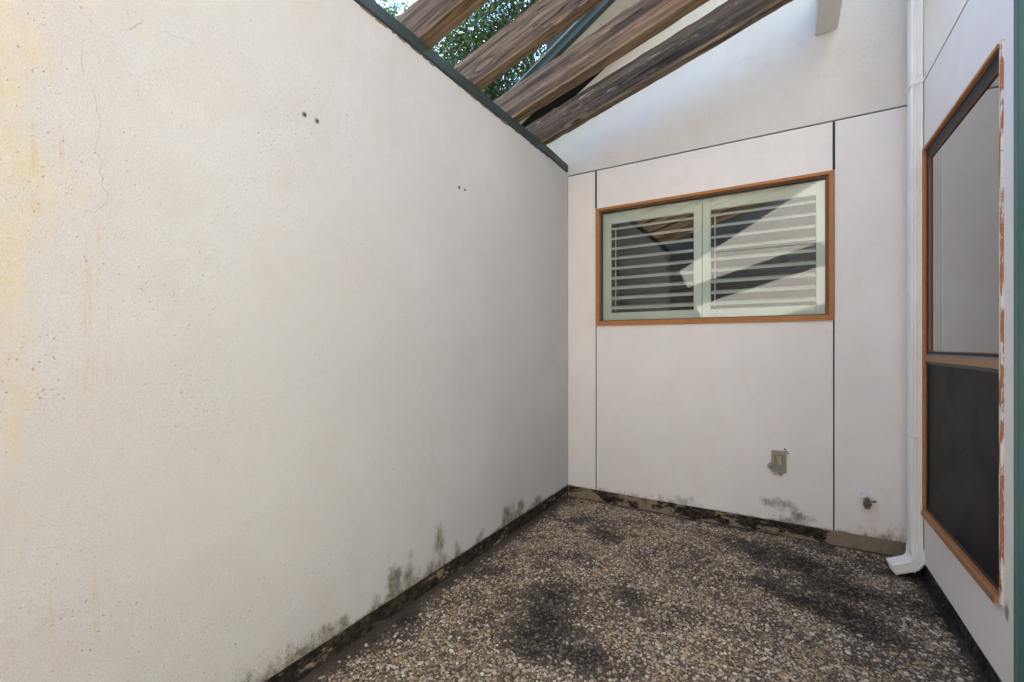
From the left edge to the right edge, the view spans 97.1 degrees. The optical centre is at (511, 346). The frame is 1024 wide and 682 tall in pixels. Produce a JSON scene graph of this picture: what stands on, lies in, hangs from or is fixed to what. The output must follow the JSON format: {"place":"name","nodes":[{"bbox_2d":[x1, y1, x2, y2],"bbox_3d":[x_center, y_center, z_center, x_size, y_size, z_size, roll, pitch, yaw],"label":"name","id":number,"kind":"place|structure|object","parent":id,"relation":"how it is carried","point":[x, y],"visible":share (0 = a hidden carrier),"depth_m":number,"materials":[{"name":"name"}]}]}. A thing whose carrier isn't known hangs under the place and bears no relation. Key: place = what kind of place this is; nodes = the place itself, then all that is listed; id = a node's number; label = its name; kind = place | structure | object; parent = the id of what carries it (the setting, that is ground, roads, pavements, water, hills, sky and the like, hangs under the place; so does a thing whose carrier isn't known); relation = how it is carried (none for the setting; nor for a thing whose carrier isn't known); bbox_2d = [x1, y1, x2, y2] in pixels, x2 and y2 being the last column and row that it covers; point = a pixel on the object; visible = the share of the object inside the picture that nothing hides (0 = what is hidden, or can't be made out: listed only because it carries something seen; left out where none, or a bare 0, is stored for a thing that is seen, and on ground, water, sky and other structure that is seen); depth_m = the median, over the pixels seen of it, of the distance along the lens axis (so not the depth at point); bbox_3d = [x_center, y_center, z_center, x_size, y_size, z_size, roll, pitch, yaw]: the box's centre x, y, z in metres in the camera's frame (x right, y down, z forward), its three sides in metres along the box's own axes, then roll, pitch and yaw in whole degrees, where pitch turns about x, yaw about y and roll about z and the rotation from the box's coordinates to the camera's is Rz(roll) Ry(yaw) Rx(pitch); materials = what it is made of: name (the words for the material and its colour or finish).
{"place":"outdoors","nodes":[
{"label":"outdoors","id":0,"kind":"place"},
{"bbox_2d":[376,0,545,85],"label":"sky","id":1,"kind":"structure","parent":0,"point":[411,2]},
{"bbox_2d":[298,495,987,681],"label":"patio","id":2,"kind":"structure","parent":0,"point":[328,668],"depth_m":2.02,"materials":[{"name":"grey gravel"}]},
{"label":"ground","id":3,"kind":"structure","parent":0,"visible":0},
{"bbox_2d":[0,0,567,681],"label":"garden wall","id":4,"kind":"structure","parent":3,"relation":"on","point":[282,388],"depth_m":1.48,"materials":[{"name":"paint"}]},
{"bbox_2d":[397,0,488,48],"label":"rafter","id":5,"kind":"object","parent":4,"relation":"on","point":[431,24],"visible":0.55,"depth_m":2.11,"materials":[{"name":"brown wood"}]},
{"bbox_2d":[453,0,604,89],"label":"rafter","id":6,"kind":"object","parent":4,"relation":"on","point":[533,28],"visible":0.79,"depth_m":2.38,"materials":[{"name":"brown wood"}]},
{"bbox_2d":[493,0,709,121],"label":"rafter","id":7,"kind":"object","parent":4,"relation":"on","point":[628,30],"visible":0.86,"depth_m":2.61,"materials":[{"name":"brown wood"}]},
{"bbox_2d":[525,0,792,144],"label":"rafter","id":8,"kind":"object","parent":4,"relation":"on","point":[721,23],"visible":0.93,"depth_m":2.85,"materials":[{"name":"brown wood"}]},
{"bbox_2d":[374,0,448,57],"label":"oak tree","id":9,"kind":"object","parent":3,"relation":"on","point":[393,12],"visible":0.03,"depth_m":10.66,"materials":[{"name":"green plant"}]},
{"bbox_2d":[433,36,509,100],"bbox_3d":[-1.610,-2.878,11.050,5.834,8.463,5.682,0,0,31],"label":"oak tree","id":10,"kind":"object","parent":3,"relation":"on","point":[455,60],"depth_m":9.29,"materials":[{"name":"green plant"}]},
{"bbox_2d":[398,0,545,99],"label":"oak tree","id":11,"kind":"object","parent":3,"relation":"on","point":[463,37],"visible":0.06,"depth_m":9.09,"materials":[{"name":"green plant"}]},
{"bbox_2d":[511,0,1013,681],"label":"house","id":12,"kind":"structure","parent":3,"relation":"on","point":[737,258],"depth_m":2.83,"materials":[{"name":"paint"}]},
{"bbox_2d":[596,170,833,325],"bbox_3d":[1.336,-0.612,3.184,1.512,0.911,0.133,0,0,31],"label":"window","id":13,"kind":"structure","parent":12,"relation":"in","point":[820,185],"depth_m":3.14,"materials":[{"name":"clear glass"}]},
{"bbox_2d":[767,449,788,475],"bbox_3d":[1.702,0.740,2.895,0.124,0.180,0.034,0,0,31],"label":"fixture box","id":14,"kind":"object","parent":12,"relation":"attached to","point":[777,463],"visible":1,"depth_m":2.89,"materials":[{"name":"plastic"}]},
{"bbox_2d":[815,0,841,35],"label":"ledger beam","id":15,"kind":"structure","parent":12,"relation":"attached to","point":[827,14],"depth_m":2.63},
{"bbox_2d":[860,491,875,509],"bbox_3d":[2.075,0.900,2.637,0.059,0.086,0.099,0,0,24],"label":"hose tap","id":16,"kind":"object","parent":12,"relation":"attached to","point":[865,497],"visible":1,"depth_m":2.62,"materials":[{"name":"grey metal"}]},
{"bbox_2d":[886,0,926,574],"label":"downspout","id":17,"kind":"object","parent":12,"relation":"attached to","point":[911,559],"visible":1,"depth_m":2.36,"materials":[{"name":"white paint"}]},
{"bbox_2d":[921,39,1003,607],"bbox_3d":[1.911,-0.074,1.899,0.108,1.886,0.978,0,0,31],"label":"window","id":18,"kind":"structure","parent":12,"relation":"in","point":[963,159],"depth_m":1.82,"materials":[{"name":"black"}]},
{"bbox_2d":[1014,0,1023,681],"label":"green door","id":19,"kind":"structure","parent":12,"relation":"attached to","point":[1018,340],"depth_m":1.38,"materials":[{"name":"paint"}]}
]}

